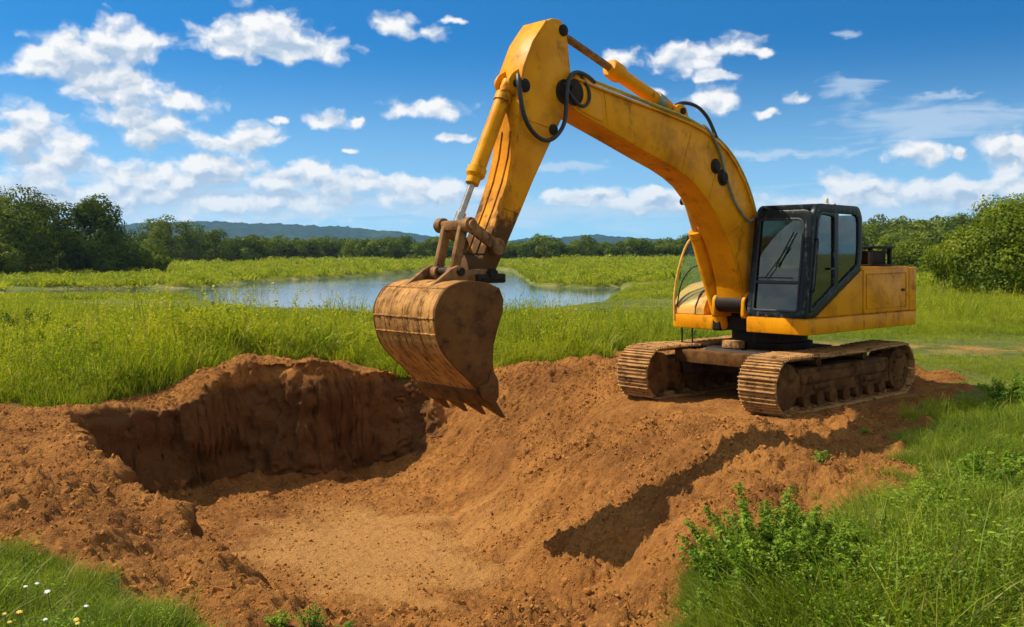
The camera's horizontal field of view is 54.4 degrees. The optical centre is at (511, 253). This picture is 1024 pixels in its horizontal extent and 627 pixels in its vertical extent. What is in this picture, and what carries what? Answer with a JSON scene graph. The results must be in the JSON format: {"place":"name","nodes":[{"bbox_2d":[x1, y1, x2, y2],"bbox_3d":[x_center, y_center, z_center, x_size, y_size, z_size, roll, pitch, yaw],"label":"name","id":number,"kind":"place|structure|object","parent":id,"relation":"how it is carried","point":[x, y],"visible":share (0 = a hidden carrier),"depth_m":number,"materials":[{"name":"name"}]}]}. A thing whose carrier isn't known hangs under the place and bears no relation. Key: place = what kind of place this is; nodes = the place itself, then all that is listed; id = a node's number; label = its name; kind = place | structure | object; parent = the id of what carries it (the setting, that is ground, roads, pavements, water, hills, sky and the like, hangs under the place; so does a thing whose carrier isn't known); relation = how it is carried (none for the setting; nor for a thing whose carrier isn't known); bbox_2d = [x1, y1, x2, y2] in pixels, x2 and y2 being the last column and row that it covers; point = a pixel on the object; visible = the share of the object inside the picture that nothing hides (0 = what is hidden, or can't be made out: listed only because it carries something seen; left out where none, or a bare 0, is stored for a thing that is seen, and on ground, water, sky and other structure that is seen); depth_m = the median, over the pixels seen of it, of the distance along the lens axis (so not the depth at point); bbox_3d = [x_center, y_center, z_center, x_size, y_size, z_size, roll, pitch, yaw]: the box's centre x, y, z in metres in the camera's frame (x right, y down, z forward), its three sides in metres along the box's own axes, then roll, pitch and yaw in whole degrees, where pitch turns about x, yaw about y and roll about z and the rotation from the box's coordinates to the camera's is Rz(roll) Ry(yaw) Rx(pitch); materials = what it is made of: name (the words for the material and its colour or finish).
{"place":"outdoors","nodes":[
{"label":"outdoors","id":0,"kind":"place"},
{"bbox_2d":[79,221,449,242],"bbox_3d":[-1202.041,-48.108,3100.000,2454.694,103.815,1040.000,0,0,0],"label":"wooded hills","id":1,"kind":"structure","parent":0,"point":[242,229],"depth_m":2875.96,"materials":[{"name":"green plant"}]},
{"bbox_2d":[0,269,620,310],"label":"pond water","id":2,"kind":"structure","parent":0,"point":[369,288],"depth_m":78.31,"materials":[{"name":"blue liquid"}]},
{"bbox_2d":[0,265,1023,626],"bbox_3d":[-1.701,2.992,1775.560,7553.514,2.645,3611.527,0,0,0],"label":"ground","id":3,"kind":"structure","parent":0,"point":[274,419],"depth_m":13.63,"materials":[{"name":"soil"}]},
{"bbox_2d":[0,243,25,274],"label":"bush","id":4,"kind":"object","parent":3,"relation":"on","point":[10,263],"visible":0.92,"depth_m":107.06,"materials":[{"name":"green plant"}]},
{"bbox_2d":[17,610,21,626],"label":"yellow flower","id":5,"kind":"object","parent":3,"relation":"on","point":[19,611],"visible":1,"depth_m":5.70,"materials":[{"name":"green plant"}]},
{"bbox_2d":[0,184,61,273],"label":"broadleaf tree","id":6,"kind":"object","parent":3,"relation":"on","point":[23,229],"visible":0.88,"depth_m":116.38,"materials":[{"name":"green plant"}]},
{"bbox_2d":[0,307,81,331],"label":"herb clump","id":7,"kind":"object","parent":3,"relation":"on","point":[7,317],"visible":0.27,"depth_m":24.81,"materials":[{"name":"green plant"}]},
{"bbox_2d":[44,590,52,619],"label":"daisy","id":8,"kind":"object","parent":3,"relation":"on","point":[46,591],"visible":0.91,"depth_m":6.07,"materials":[{"name":"white plant"}]},
{"bbox_2d":[31,223,73,271],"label":"broadleaf tree","id":9,"kind":"object","parent":3,"relation":"on","point":[54,254],"visible":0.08,"depth_m":131.04,"materials":[{"name":"green plant"}]},
{"bbox_2d":[6,323,118,360],"bbox_3d":[-9.132,1.912,20.029,2.681,0.995,2.882,0,0,33],"label":"herb clump","id":10,"kind":"object","parent":3,"relation":"on","point":[69,325],"visible":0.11,"depth_m":20.12,"materials":[{"name":"green plant"}]},
{"bbox_2d":[50,193,132,272],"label":"broadleaf tree","id":11,"kind":"object","parent":3,"relation":"on","point":[100,249],"visible":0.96,"depth_m":122.64,"materials":[{"name":"green plant"}]},
{"bbox_2d":[117,229,151,257],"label":"broadleaf tree","id":12,"kind":"object","parent":3,"relation":"on","point":[136,238],"visible":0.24,"depth_m":207.17,"materials":[{"name":"green plant"}]},
{"bbox_2d":[118,242,171,271],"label":"bush","id":13,"kind":"object","parent":3,"relation":"on","point":[147,258],"visible":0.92,"depth_m":127.10,"materials":[{"name":"green plant"}]},
{"bbox_2d":[136,214,207,262],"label":"broadleaf tree","id":14,"kind":"object","parent":3,"relation":"on","point":[160,232],"visible":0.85,"depth_m":202.97,"materials":[{"name":"green plant"}]},
{"bbox_2d":[188,229,236,261],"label":"broadleaf tree","id":15,"kind":"object","parent":3,"relation":"on","point":[214,249],"visible":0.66,"depth_m":213.15,"materials":[{"name":"green plant"}]},
{"bbox_2d":[227,234,270,260],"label":"broadleaf tree","id":16,"kind":"object","parent":3,"relation":"on","point":[251,247],"visible":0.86,"depth_m":218.06,"materials":[{"name":"green plant"}]},
{"bbox_2d":[260,238,293,257],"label":"broadleaf tree","id":17,"kind":"object","parent":3,"relation":"on","point":[273,250],"visible":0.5,"depth_m":256.45,"materials":[{"name":"green plant"}]},
{"bbox_2d":[263,609,295,626],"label":"sprig","id":18,"kind":"object","parent":3,"relation":"on","point":[272,621],"visible":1,"depth_m":6.75,"materials":[{"name":"green plant"}]},
{"bbox_2d":[271,235,289,241],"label":"broadleaf tree","id":19,"kind":"object","parent":3,"relation":"on","point":[279,237],"visible":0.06,"depth_m":336.05,"materials":[{"name":"green plant"}]},
{"bbox_2d":[268,238,297,258],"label":"broadleaf tree","id":20,"kind":"object","parent":3,"relation":"on","point":[288,256],"visible":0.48,"depth_m":259.44,"materials":[{"name":"green plant"}]},
{"bbox_2d":[282,242,305,259],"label":"broadleaf tree","id":21,"kind":"object","parent":3,"relation":"on","point":[299,252],"visible":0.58,"depth_m":260.44,"materials":[{"name":"green plant"}]},
{"bbox_2d":[289,237,306,252],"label":"broadleaf tree","id":22,"kind":"object","parent":3,"relation":"on","point":[296,239],"visible":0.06,"depth_m":324.12,"materials":[{"name":"green plant"}]},
{"bbox_2d":[295,238,322,257],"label":"broadleaf tree","id":23,"kind":"object","parent":3,"relation":"on","point":[312,248],"visible":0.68,"depth_m":266.50,"materials":[{"name":"green plant"}]},
{"bbox_2d":[295,602,328,626],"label":"sprig","id":24,"kind":"object","parent":3,"relation":"on","point":[312,619],"visible":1,"depth_m":6.72,"materials":[{"name":"green plant"}]},
{"bbox_2d":[307,235,332,240],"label":"broadleaf tree","id":25,"kind":"object","parent":3,"relation":"on","point":[326,237],"visible":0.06,"depth_m":340.88,"materials":[{"name":"green plant"}]},
{"bbox_2d":[310,238,333,257],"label":"broadleaf tree","id":26,"kind":"object","parent":3,"relation":"on","point":[324,244],"visible":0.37,"depth_m":275.04,"materials":[{"name":"green plant"}]},
{"bbox_2d":[320,236,337,252],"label":"broadleaf tree","id":27,"kind":"object","parent":3,"relation":"on","point":[334,238],"visible":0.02,"depth_m":321.88,"materials":[{"name":"green plant"}]},
{"bbox_2d":[323,243,343,256],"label":"broadleaf tree","id":28,"kind":"object","parent":3,"relation":"on","point":[334,251],"visible":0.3,"depth_m":279.01,"materials":[{"name":"green plant"}]},
{"bbox_2d":[328,238,352,257],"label":"broadleaf tree","id":29,"kind":"object","parent":3,"relation":"on","point":[334,243],"visible":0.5,"depth_m":278.49,"materials":[{"name":"green plant"}]},
{"bbox_2d":[335,620,354,626],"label":"sprig","id":30,"kind":"object","parent":3,"relation":"on","point":[349,624],"visible":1,"depth_m":6.76,"materials":[{"name":"green plant"}]},
{"bbox_2d":[337,238,367,257],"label":"broadleaf tree","id":31,"kind":"object","parent":3,"relation":"on","point":[349,249],"visible":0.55,"depth_m":269.72,"materials":[{"name":"green plant"}]},
{"bbox_2d":[352,237,381,258],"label":"broadleaf tree","id":32,"kind":"object","parent":3,"relation":"on","point":[365,249],"visible":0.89,"depth_m":257.31,"materials":[{"name":"green plant"}]},
{"bbox_2d":[375,242,384,257],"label":"broadleaf tree","id":33,"kind":"object","parent":3,"relation":"on","point":[380,254],"visible":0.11,"depth_m":264.47,"materials":[{"name":"green plant"}]},
{"bbox_2d":[369,237,394,241],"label":"broadleaf tree","id":34,"kind":"object","parent":3,"relation":"on","point":[380,239],"visible":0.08,"depth_m":333.81,"materials":[{"name":"green plant"}]},
{"bbox_2d":[378,238,404,258],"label":"broadleaf tree","id":35,"kind":"object","parent":3,"relation":"on","point":[392,251],"visible":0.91,"depth_m":261.55,"materials":[{"name":"green plant"}]},
{"bbox_2d":[385,235,417,257],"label":"broadleaf tree","id":36,"kind":"object","parent":3,"relation":"on","point":[406,241],"visible":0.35,"depth_m":267.40,"materials":[{"name":"green plant"}]},
{"bbox_2d":[405,240,436,258],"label":"broadleaf tree","id":37,"kind":"object","parent":3,"relation":"on","point":[419,249],"visible":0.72,"depth_m":259.92,"materials":[{"name":"green plant"}]},
{"bbox_2d":[425,238,438,257],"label":"broadleaf tree","id":38,"kind":"object","parent":3,"relation":"on","point":[434,245],"visible":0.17,"depth_m":270.33,"materials":[{"name":"green plant"}]},
{"bbox_2d":[445,241,453,259],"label":"broadleaf tree","id":39,"kind":"object","parent":3,"relation":"on","point":[448,254],"visible":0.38,"depth_m":256.13,"materials":[{"name":"green plant"}]},
{"bbox_2d":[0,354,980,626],"bbox_3d":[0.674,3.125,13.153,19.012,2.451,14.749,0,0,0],"label":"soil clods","id":40,"kind":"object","parent":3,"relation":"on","point":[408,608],"visible":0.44,"depth_m":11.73,"materials":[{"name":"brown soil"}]},
{"bbox_2d":[0,253,987,299],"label":"meadow grass","id":41,"kind":"structure","parent":3,"relation":"on","point":[590,270],"depth_m":111.06,"materials":[{"name":"green plant"}]},
{"bbox_2d":[502,246,508,258],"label":"broadleaf tree","id":42,"kind":"object","parent":3,"relation":"on","point":[505,252],"visible":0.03,"depth_m":258.41,"materials":[{"name":"green plant"}]},
{"bbox_2d":[501,241,514,259],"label":"broadleaf tree","id":43,"kind":"object","parent":3,"relation":"on","point":[508,244],"visible":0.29,"depth_m":261.37,"materials":[{"name":"green plant"}]},
{"bbox_2d":[0,392,1023,626],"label":"foreground grass","id":44,"kind":"structure","parent":3,"relation":"on","point":[961,551],"depth_m":6.49,"materials":[{"name":"green plant"}]},
{"bbox_2d":[0,270,1023,421],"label":"meadow grass","id":45,"kind":"structure","parent":3,"relation":"on","point":[158,346],"depth_m":21.15,"materials":[{"name":"green plant"}]},
{"bbox_2d":[506,244,520,258],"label":"broadleaf tree","id":46,"kind":"object","parent":3,"relation":"on","point":[511,248],"visible":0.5,"depth_m":260.67,"materials":[{"name":"green plant"}]},
{"bbox_2d":[510,239,525,245],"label":"broadleaf tree","id":47,"kind":"object","parent":3,"relation":"on","point":[518,242],"visible":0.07,"depth_m":348.16,"materials":[{"name":"green plant"}]},
{"bbox_2d":[514,241,542,258],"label":"broadleaf tree","id":48,"kind":"object","parent":3,"relation":"on","point":[526,249],"visible":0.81,"depth_m":255.43,"materials":[{"name":"green plant"}]},
{"bbox_2d":[533,235,553,258],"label":"broadleaf tree","id":49,"kind":"object","parent":3,"relation":"on","point":[541,241],"visible":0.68,"depth_m":255.06,"materials":[{"name":"green plant"}]},
{"bbox_2d":[529,233,557,256],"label":"broadleaf tree","id":50,"kind":"object","parent":3,"relation":"on","point":[546,236],"visible":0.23,"depth_m":328.18,"materials":[{"name":"green plant"}]},
{"bbox_2d":[542,241,565,257],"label":"broadleaf tree","id":51,"kind":"object","parent":3,"relation":"on","point":[558,252],"visible":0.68,"depth_m":253.96,"materials":[{"name":"green plant"}]},
{"bbox_2d":[554,243,581,256],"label":"broadleaf tree","id":52,"kind":"object","parent":3,"relation":"on","point":[569,248],"visible":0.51,"depth_m":256.46,"materials":[{"name":"green plant"}]},
{"bbox_2d":[568,235,596,256],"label":"broadleaf tree","id":53,"kind":"object","parent":3,"relation":"on","point":[586,242],"visible":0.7,"depth_m":262.46,"materials":[{"name":"green plant"}]},
{"bbox_2d":[581,243,604,255],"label":"broadleaf tree","id":54,"kind":"object","parent":3,"relation":"on","point":[598,252],"visible":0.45,"depth_m":267.64,"materials":[{"name":"green plant"}]},
{"bbox_2d":[599,242,609,254],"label":"broadleaf tree","id":55,"kind":"object","parent":3,"relation":"on","point":[604,245],"visible":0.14,"depth_m":270.66,"materials":[{"name":"green plant"}]},
{"bbox_2d":[603,243,623,256],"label":"broadleaf tree","id":56,"kind":"object","parent":3,"relation":"on","point":[615,250],"visible":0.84,"depth_m":251.69,"materials":[{"name":"green plant"}]},
{"bbox_2d":[616,242,635,256],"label":"broadleaf tree","id":57,"kind":"object","parent":3,"relation":"on","point":[622,244],"visible":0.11,"depth_m":262.33,"materials":[{"name":"green plant"}]},
{"bbox_2d":[622,238,650,256],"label":"broadleaf tree","id":58,"kind":"object","parent":3,"relation":"on","point":[639,244],"visible":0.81,"depth_m":250.43,"materials":[{"name":"green plant"}]},
{"bbox_2d":[373,18,915,417],"bbox_3d":[2.367,-0.315,14.532,9.859,5.316,2.908,0,0,-43],"label":"excavator","id":59,"kind":"object","parent":3,"relation":"on","point":[775,287],"visible":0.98,"depth_m":14.50,"materials":[{"name":"metal"}]},
{"bbox_2d":[862,268,908,313],"bbox_3d":[6.071,0.594,16.136,1.540,0.708,0.047,0,0,-43],"label":"side door","id":60,"kind":"structure","parent":59,"relation":"in","point":[884,290],"depth_m":16.10,"materials":[{"name":"yellow paint"}]},
{"bbox_2d":[642,240,660,256],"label":"broadleaf tree","id":61,"kind":"object","parent":3,"relation":"on","point":[652,246],"visible":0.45,"depth_m":257.22,"materials":[{"name":"green plant"}]},
{"bbox_2d":[650,237,676,254],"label":"broadleaf tree","id":62,"kind":"object","parent":3,"relation":"on","point":[664,240],"visible":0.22,"depth_m":339.17,"materials":[{"name":"green plant"}]},
{"bbox_2d":[653,242,676,255],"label":"broadleaf tree","id":63,"kind":"object","parent":3,"relation":"on","point":[670,248],"visible":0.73,"depth_m":255.20,"materials":[{"name":"green plant"}]},
{"bbox_2d":[666,242,689,256],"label":"broadleaf tree","id":64,"kind":"object","parent":3,"relation":"on","point":[679,249],"visible":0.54,"depth_m":257.34,"materials":[{"name":"green plant"}]},
{"bbox_2d":[678,233,694,255],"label":"broadleaf tree","id":65,"kind":"object","parent":3,"relation":"on","point":[683,239],"visible":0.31,"depth_m":266.53,"materials":[{"name":"green plant"}]},
{"bbox_2d":[681,587,732,622],"bbox_3d":[1.337,2.341,6.584,0.374,0.305,0.429,0,0,-43],"label":"weed bush","id":66,"kind":"object","parent":3,"relation":"on","point":[698,603],"visible":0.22,"depth_m":6.54,"materials":[{"name":"green plant"}]},
{"bbox_2d":[675,482,872,596],"bbox_3d":[1.771,2.005,6.906,1.287,0.925,1.302,0,0,-20],"label":"weed bush","id":67,"kind":"object","parent":3,"relation":"on","point":[786,520],"visible":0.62,"depth_m":6.81,"materials":[{"name":"green plant"}]},
{"bbox_2d":[812,450,831,463],"bbox_3d":[3.384,2.213,10.844,0.223,0.144,0.197,0,0,40],"label":"weed","id":68,"kind":"object","parent":3,"relation":"on","point":[819,459],"visible":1,"depth_m":10.82,"materials":[{"name":"green plant"}]},
{"bbox_2d":[731,514,927,581],"bbox_3d":[2.248,2.126,7.027,1.364,0.544,1.353,0,0,-39],"label":"weed bush","id":69,"kind":"object","parent":3,"relation":"on","point":[829,524],"visible":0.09,"depth_m":6.95,"materials":[{"name":"green plant"}]},
{"bbox_2d":[856,428,870,434],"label":"weed","id":70,"kind":"object","parent":3,"relation":"on","point":[863,430],"visible":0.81,"depth_m":12.61,"materials":[{"name":"green plant"}]},
{"bbox_2d":[862,227,874,250],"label":"broadleaf tree","id":71,"kind":"object","parent":3,"relation":"on","point":[864,234],"visible":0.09,"depth_m":174.07,"materials":[{"name":"green plant"}]},
{"bbox_2d":[862,226,882,249],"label":"broadleaf tree","id":72,"kind":"object","parent":3,"relation":"on","point":[874,232],"visible":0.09,"depth_m":182.68,"materials":[{"name":"green plant"}]},
{"bbox_2d":[862,214,890,227],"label":"broadleaf tree","id":73,"kind":"object","parent":3,"relation":"on","point":[881,219],"visible":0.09,"depth_m":231.49,"materials":[{"name":"green plant"}]},
{"bbox_2d":[864,236,898,250],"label":"broadleaf tree","id":74,"kind":"object","parent":3,"relation":"on","point":[872,241],"visible":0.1,"depth_m":171.42,"materials":[{"name":"green plant"}]},
{"bbox_2d":[862,221,914,238],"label":"broadleaf tree","id":75,"kind":"object","parent":3,"relation":"on","point":[886,230],"visible":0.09,"depth_m":224.58,"materials":[{"name":"green plant"}]},
{"bbox_2d":[864,512,912,552],"bbox_3d":[2.833,2.139,7.238,0.688,0.467,0.722,0,0,0],"label":"weed bush","id":76,"kind":"object","parent":3,"relation":"on","point":[882,517],"visible":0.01,"depth_m":7.30,"materials":[{"name":"green plant"}]},
{"bbox_2d":[874,237,903,257],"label":"bush","id":77,"kind":"object","parent":3,"relation":"on","point":[886,242],"visible":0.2,"depth_m":107.18,"materials":[{"name":"green plant"}]},
{"bbox_2d":[878,230,908,253],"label":"broadleaf tree","id":78,"kind":"object","parent":3,"relation":"on","point":[892,236],"visible":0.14,"depth_m":173.65,"materials":[{"name":"green plant"}]},
{"bbox_2d":[881,219,931,233],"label":"broadleaf tree","id":79,"kind":"object","parent":3,"relation":"on","point":[919,225],"visible":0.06,"depth_m":229.37,"materials":[{"name":"green plant"}]},
{"bbox_2d":[885,236,933,271],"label":"bush","id":80,"kind":"object","parent":3,"relation":"on","point":[911,255],"visible":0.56,"depth_m":95.06,"materials":[{"name":"green plant"}]},
{"bbox_2d":[895,227,925,238],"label":"broadleaf tree","id":81,"kind":"object","parent":3,"relation":"on","point":[912,233],"visible":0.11,"depth_m":178.56,"materials":[{"name":"green plant"}]},
{"bbox_2d":[888,216,950,233],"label":"broadleaf tree","id":82,"kind":"object","parent":3,"relation":"on","point":[928,227],"visible":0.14,"depth_m":229.38,"materials":[{"name":"green plant"}]},
{"bbox_2d":[897,230,949,245],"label":"broadleaf tree","id":83,"kind":"object","parent":3,"relation":"on","point":[931,235],"visible":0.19,"depth_m":169.79,"materials":[{"name":"green plant"}]},
{"bbox_2d":[907,215,949,224],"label":"broadleaf tree","id":84,"kind":"object","parent":3,"relation":"on","point":[933,218],"depth_m":240.65,"materials":[{"name":"green plant"}]},
{"bbox_2d":[917,239,955,273],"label":"bush","id":85,"kind":"object","parent":3,"relation":"on","point":[923,267],"visible":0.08,"depth_m":84.44,"materials":[{"name":"green plant"}]},
{"bbox_2d":[921,228,964,244],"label":"broadleaf tree","id":86,"kind":"object","parent":3,"relation":"on","point":[953,232],"visible":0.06,"depth_m":170.85,"materials":[{"name":"green plant"}]},
{"bbox_2d":[897,461,995,518],"bbox_3d":[3.593,2.031,8.218,0.760,0.557,0.774,0,0,29],"label":"weed bush","id":87,"kind":"object","parent":3,"relation":"on","point":[923,465],"visible":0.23,"depth_m":8.16,"materials":[{"name":"green plant"}]},
{"bbox_2d":[921,234,988,290],"bbox_3d":[25.068,0.618,55.935,3.608,3.683,3.893,0,0,33],"label":"shrub","id":88,"kind":"object","parent":3,"relation":"on","point":[937,264],"visible":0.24,"depth_m":55.84,"materials":[{"name":"green plant"}]},
{"bbox_2d":[935,212,979,238],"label":"broadleaf tree","id":89,"kind":"object","parent":3,"relation":"on","point":[962,217],"visible":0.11,"depth_m":228.12,"materials":[{"name":"green plant"}]},
{"bbox_2d":[948,207,988,232],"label":"broadleaf tree","id":90,"kind":"object","parent":3,"relation":"on","point":[967,217],"visible":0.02,"depth_m":234.64,"materials":[{"name":"green plant"}]},
{"bbox_2d":[933,192,1023,295],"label":"broadleaf tree","id":91,"kind":"object","parent":3,"relation":"on","point":[965,266],"visible":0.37,"depth_m":49.38,"materials":[{"name":"green plant"}]},
{"bbox_2d":[946,448,1023,487],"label":"weed bush","id":92,"kind":"object","parent":3,"relation":"on","point":[1013,467],"visible":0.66,"depth_m":9.83,"materials":[{"name":"green plant"}]},
{"bbox_2d":[972,203,1023,296],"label":"broadleaf tree","id":93,"kind":"object","parent":3,"relation":"on","point":[1011,261],"visible":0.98,"depth_m":46.33,"materials":[{"name":"green plant"}]},
{"bbox_2d":[974,372,1023,403],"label":"weed bush","id":94,"kind":"object","parent":3,"relation":"on","point":[999,390],"visible":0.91,"depth_m":14.99,"materials":[{"name":"green plant"}]},
{"bbox_2d":[0,0,1023,240],"label":"sky","id":95,"kind":"structure","parent":0,"point":[365,114],"materials":[{"name":"blue"}]},
{"bbox_2d":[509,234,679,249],"bbox_3d":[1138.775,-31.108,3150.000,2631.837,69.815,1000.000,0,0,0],"label":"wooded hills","id":96,"kind":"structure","parent":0,"point":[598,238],"depth_m":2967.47,"materials":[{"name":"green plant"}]}
]}

